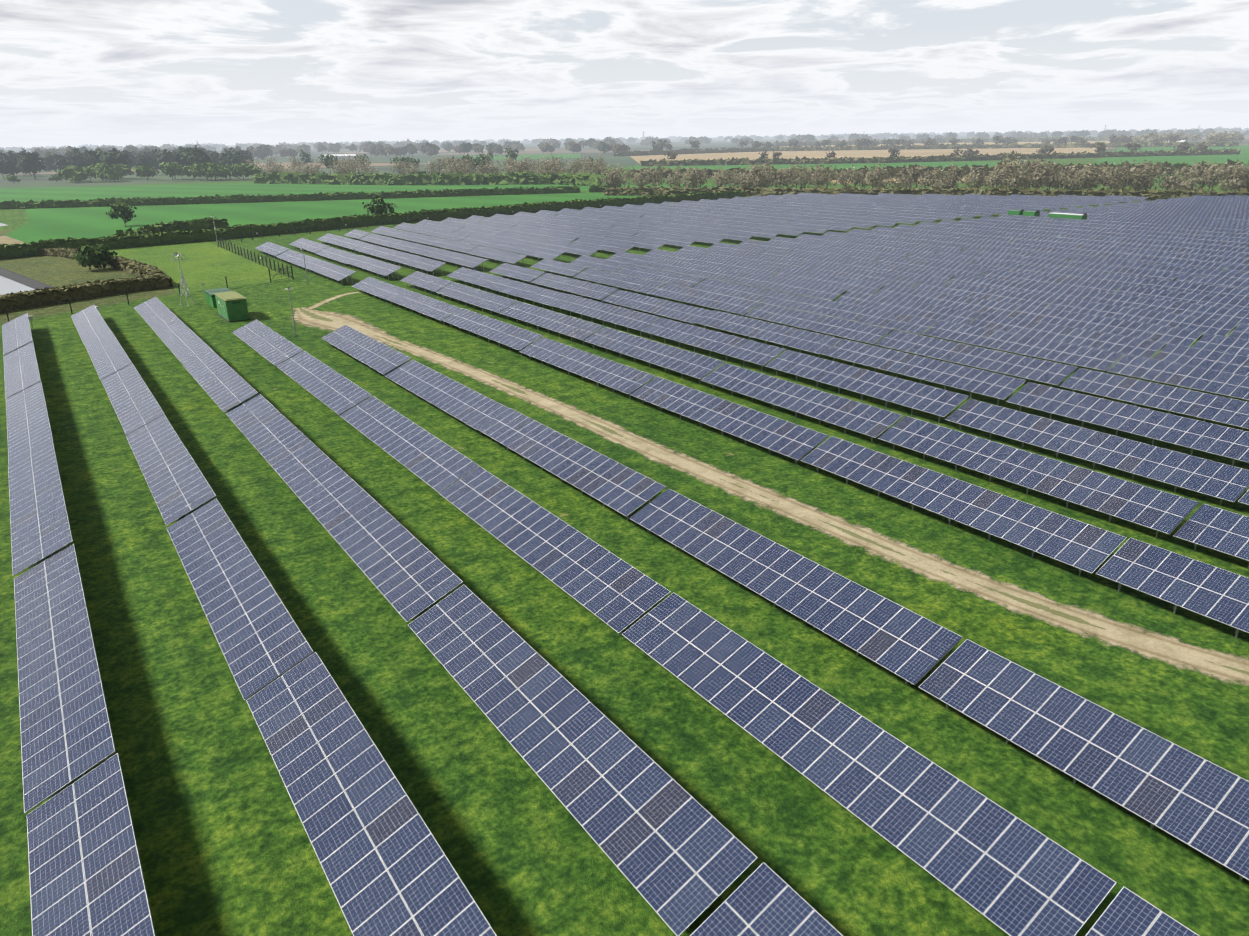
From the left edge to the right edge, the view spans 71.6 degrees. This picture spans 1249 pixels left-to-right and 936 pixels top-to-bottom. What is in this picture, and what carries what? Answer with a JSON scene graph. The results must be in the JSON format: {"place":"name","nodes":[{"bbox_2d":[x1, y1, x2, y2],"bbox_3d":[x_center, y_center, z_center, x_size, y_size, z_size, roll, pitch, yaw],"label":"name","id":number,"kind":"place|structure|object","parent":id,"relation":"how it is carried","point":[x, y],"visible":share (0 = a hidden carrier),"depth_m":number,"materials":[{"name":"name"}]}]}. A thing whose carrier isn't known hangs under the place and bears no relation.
{"place":"outdoors","nodes":[
{"label":"outdoors","id":0,"kind":"place"},
{"bbox_2d":[0,267,54,294],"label":"lagoon","id":1,"kind":"structure","parent":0,"point":[11,281],"depth_m":141.43,"materials":[{"name":"grey liquid"}]},
{"bbox_2d":[0,179,64,181],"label":"field","id":2,"kind":"structure","parent":0,"point":[28,180],"depth_m":591.26,"materials":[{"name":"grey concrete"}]},
{"bbox_2d":[0,230,175,322],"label":"rough ground","id":3,"kind":"structure","parent":0,"point":[53,271],"depth_m":150.51,"materials":[{"name":"green plant"}]},
{"bbox_2d":[0,246,172,312],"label":"twiggy hedge","id":4,"kind":"object","parent":3,"relation":"on","point":[150,276],"visible":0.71,"depth_m":131.61,"materials":[{"name":"brown"}]},
{"bbox_2d":[0,183,591,201],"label":"crop field","id":5,"kind":"structure","parent":0,"point":[93,192],"depth_m":424.59,"materials":[{"name":"green plant"}]},
{"bbox_2d":[5,192,646,242],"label":"crop field","id":6,"kind":"structure","parent":0,"point":[61,223],"depth_m":289.61,"materials":[{"name":"green plant"}]},
{"bbox_2d":[457,153,579,159],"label":"green field","id":7,"kind":"structure","parent":0,"point":[536,156],"depth_m":1164.39,"materials":[{"name":"green plant"}]},
{"bbox_2d":[0,157,1248,935],"bbox_3d":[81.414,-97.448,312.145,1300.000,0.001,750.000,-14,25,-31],"label":"grass","id":8,"kind":"structure","parent":0,"point":[224,845],"depth_m":38.77,"materials":[{"name":"green plant"}]},
{"bbox_2d":[0,236,24,243],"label":"field","id":9,"kind":"structure","parent":8,"relation":"on","point":[6,240],"depth_m":209.75,"materials":[{"name":"soil"}]},
{"bbox_2d":[28,298,157,327],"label":"boxes","id":10,"kind":"object","parent":8,"relation":"on","point":[30,317],"visible":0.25,"depth_m":108.20,"materials":[{"name":"silver metal"}]},
{"bbox_2d":[0,274,268,323],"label":"fence","id":11,"kind":"object","parent":8,"relation":"on","point":[6,310],"visible":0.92,"depth_m":123.31,"materials":[{"name":"grey"}]},
{"bbox_2d":[171,252,194,305],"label":"weather mast","id":12,"kind":"object","parent":8,"relation":"on","point":[183,281],"visible":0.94,"depth_m":121.68,"materials":[{"name":"grey metal"}]},
{"bbox_2d":[105,241,291,292],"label":"paddock grass","id":13,"kind":"structure","parent":8,"relation":"on","point":[206,262],"depth_m":162.86,"materials":[{"name":"green plant"}]},
{"bbox_2d":[217,237,291,276],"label":"fence","id":14,"kind":"object","parent":8,"relation":"on","point":[270,267],"visible":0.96,"depth_m":164.96,"materials":[{"name":"grey"}]},
{"bbox_2d":[300,248,308,283],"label":"cctv pole","id":15,"kind":"structure","parent":8,"relation":"on","point":[305,265],"depth_m":138.18,"materials":[{"name":"silver metal"}]},
{"bbox_2d":[306,291,364,308],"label":"dirt track","id":16,"kind":"structure","parent":8,"relation":"on","point":[316,305],"depth_m":124.85,"materials":[{"name":"beige soil"}]},
{"bbox_2d":[221,194,739,243],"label":"fence","id":17,"kind":"object","parent":8,"relation":"on","point":[427,218],"visible":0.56,"depth_m":232.85,"materials":[{"name":"grey"}]},
{"bbox_2d":[3,243,1248,935],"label":"solar frames","id":18,"kind":"structure","parent":8,"relation":"on","point":[685,531],"depth_m":52.13,"materials":[{"name":"grey"}]},
{"bbox_2d":[2,242,1248,935],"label":"solar panels","id":19,"kind":"object","parent":18,"relation":"on","point":[704,860],"visible":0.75,"depth_m":44.17,"materials":[{"name":"blue glass"}]},
{"bbox_2d":[255,193,1248,269],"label":"solar frames","id":20,"kind":"structure","parent":8,"relation":"on","point":[764,228],"depth_m":191.13,"materials":[{"name":"grey"}]},
{"bbox_2d":[256,193,1248,267],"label":"solar panels","id":21,"kind":"object","parent":20,"relation":"on","point":[553,247],"visible":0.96,"depth_m":196.76,"materials":[{"name":"blue glass"}]},
{"bbox_2d":[831,176,1082,183],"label":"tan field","id":22,"kind":"structure","parent":8,"relation":"on","point":[833,181],"depth_m":420.29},
{"bbox_2d":[1008,209,1023,215],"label":"inverter cabin","id":23,"kind":"object","parent":8,"relation":"on","point":[1015,212],"visible":0.42,"depth_m":222.63,"materials":[{"name":"green metal"}]},
{"bbox_2d":[0,131,1248,187],"bbox_3d":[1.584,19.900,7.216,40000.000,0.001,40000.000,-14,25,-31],"label":"ground","id":24,"kind":"structure","parent":0,"point":[383,162],"depth_m":1002.94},
{"bbox_2d":[0,145,262,183],"bbox_3d":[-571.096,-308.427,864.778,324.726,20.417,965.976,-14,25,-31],"label":"tree belt","id":25,"kind":"object","parent":24,"relation":"on","point":[147,162],"visible":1,"depth_m":597.20,"materials":[{"name":"green plant"}]},
{"bbox_2d":[208,290,231,307],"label":"meter cabinet","id":26,"kind":"object","parent":24,"relation":"on","point":[212,299],"visible":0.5,"depth_m":120.13,"materials":[{"name":"green metal"}]},
{"bbox_2d":[214,291,250,322],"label":"substation kiosk","id":27,"kind":"object","parent":24,"relation":"on","point":[231,306],"visible":1,"depth_m":110.82,"materials":[{"name":"green paint"}]},
{"bbox_2d":[72,196,397,269],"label":"trees","id":28,"kind":"object","parent":24,"relation":"on","point":[99,256],"visible":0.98,"depth_m":159.75,"materials":[{"name":"green plant"}]},
{"bbox_2d":[268,265,293,282],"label":"field gate","id":29,"kind":"structure","parent":24,"relation":"on","point":[280,269],"depth_m":142.50,"materials":[{"name":"grey metal"}]},
{"bbox_2d":[285,287,297,335],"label":"cctv pole","id":30,"kind":"structure","parent":24,"relation":"on","point":[294,324],"depth_m":100.80,"materials":[{"name":"silver metal"}]},
{"bbox_2d":[0,185,620,236],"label":"field hedge","id":31,"kind":"object","parent":24,"relation":"on","point":[202,223],"depth_m":332.75,"materials":[{"name":"green plant"}]},
{"bbox_2d":[0,190,745,259],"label":"boundary hedge","id":32,"kind":"object","parent":24,"relation":"on","point":[32,248],"visible":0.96,"depth_m":223.31,"materials":[{"name":"green plant"}]},
{"bbox_2d":[244,146,609,174],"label":"tree belt","id":33,"kind":"object","parent":24,"relation":"on","point":[466,164],"visible":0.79,"depth_m":513.06,"materials":[{"name":"green plant"}]},
{"bbox_2d":[251,170,613,186],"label":"trees","id":34,"kind":"object","parent":24,"relation":"on","point":[475,178],"visible":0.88,"depth_m":445.82,"materials":[{"name":"green plant"}]},
{"bbox_2d":[0,126,1248,159],"bbox_3d":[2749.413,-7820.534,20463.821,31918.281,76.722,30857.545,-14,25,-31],"label":"distant woodland","id":35,"kind":"object","parent":24,"relation":"on","point":[382,148],"visible":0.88,"depth_m":2505.98,"materials":[{"name":"green plant"}]},
{"bbox_2d":[323,140,1187,159],"bbox_3d":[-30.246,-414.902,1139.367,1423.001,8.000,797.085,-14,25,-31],"label":"sheds","id":36,"kind":"object","parent":24,"relation":"on","point":[354,155],"visible":0.17,"depth_m":1128.28,"materials":[{"name":"white paint"}]},
{"bbox_2d":[630,147,1107,163],"bbox_3d":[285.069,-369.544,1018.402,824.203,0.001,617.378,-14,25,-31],"label":"tan field","id":37,"kind":"structure","parent":24,"relation":"on","point":[847,153],"depth_m":1015.78,"materials":[{"name":"beige soil"}]},
{"bbox_2d":[599,156,1248,191],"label":"tree belt","id":38,"kind":"object","parent":24,"relation":"on","point":[1236,178],"visible":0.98,"depth_m":312.62,"materials":[{"name":"green plant"}]},
{"bbox_2d":[603,185,1248,200],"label":"hedge","id":39,"kind":"object","parent":24,"relation":"on","point":[1150,194],"visible":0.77,"depth_m":305.04,"materials":[{"name":"green plant"}]},
{"bbox_2d":[610,130,1244,159],"bbox_3d":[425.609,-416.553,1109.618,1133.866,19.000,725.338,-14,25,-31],"label":"hedgerow trees","id":40,"kind":"object","parent":24,"relation":"on","point":[1225,136],"visible":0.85,"depth_m":1234.02,"materials":[{"name":"green plant"}]},
{"bbox_2d":[613,135,1242,179],"bbox_3d":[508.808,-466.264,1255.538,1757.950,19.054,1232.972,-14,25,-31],"label":"hedgerows","id":41,"kind":"object","parent":24,"relation":"on","point":[1012,157],"visible":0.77,"depth_m":713.95,"materials":[{"name":"green plant"}]},
{"bbox_2d":[779,141,1130,146],"bbox_3d":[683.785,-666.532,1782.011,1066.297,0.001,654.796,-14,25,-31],"label":"tan field","id":42,"kind":"structure","parent":24,"relation":"on","point":[991,143],"depth_m":1785.71,"materials":[{"name":"beige soil"}]},
{"bbox_2d":[1023,210,1039,216],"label":"inverter cabin","id":43,"kind":"object","parent":24,"relation":"on","point":[1032,213],"visible":0.58,"depth_m":219.36,"materials":[{"name":"green metal"}]},
{"bbox_2d":[1048,213,1086,219],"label":"equipment cabin","id":44,"kind":"object","parent":24,"relation":"on","point":[1069,216],"visible":0.6,"depth_m":211.50,"materials":[{"name":"green metal"}]},
{"bbox_2d":[0,0,1248,148],"label":"sky","id":45,"kind":"structure","parent":0,"point":[74,73],"materials":[{"name":"white"}]},
{"bbox_2d":[122,131,1174,149],"bbox_3d":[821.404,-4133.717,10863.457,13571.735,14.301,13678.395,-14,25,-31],"label":"town horizon","id":46,"kind":"structure","parent":0,"point":[785,138],"depth_m":4700.08,"materials":[{"name":"grey"}]},
{"bbox_2d":[621,184,812,188],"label":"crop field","id":47,"kind":"structure","parent":0,"point":[709,185],"depth_m":400.74,"materials":[{"name":"plant"}]},
{"bbox_2d":[291,307,1248,684],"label":"track","id":48,"kind":"structure","parent":0,"point":[1139,639],"depth_m":48.32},
{"bbox_2d":[630,162,996,169],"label":"green field","id":49,"kind":"structure","parent":0,"point":[894,165],"depth_m":639.36,"materials":[{"name":"green plant"}]},
{"bbox_2d":[1097,145,1248,184],"bbox_3d":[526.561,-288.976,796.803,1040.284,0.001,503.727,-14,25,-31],"label":"green field","id":50,"kind":"structure","parent":0,"point":[1243,156],"depth_m":678.45,"materials":[{"name":"green plant"}]}
]}

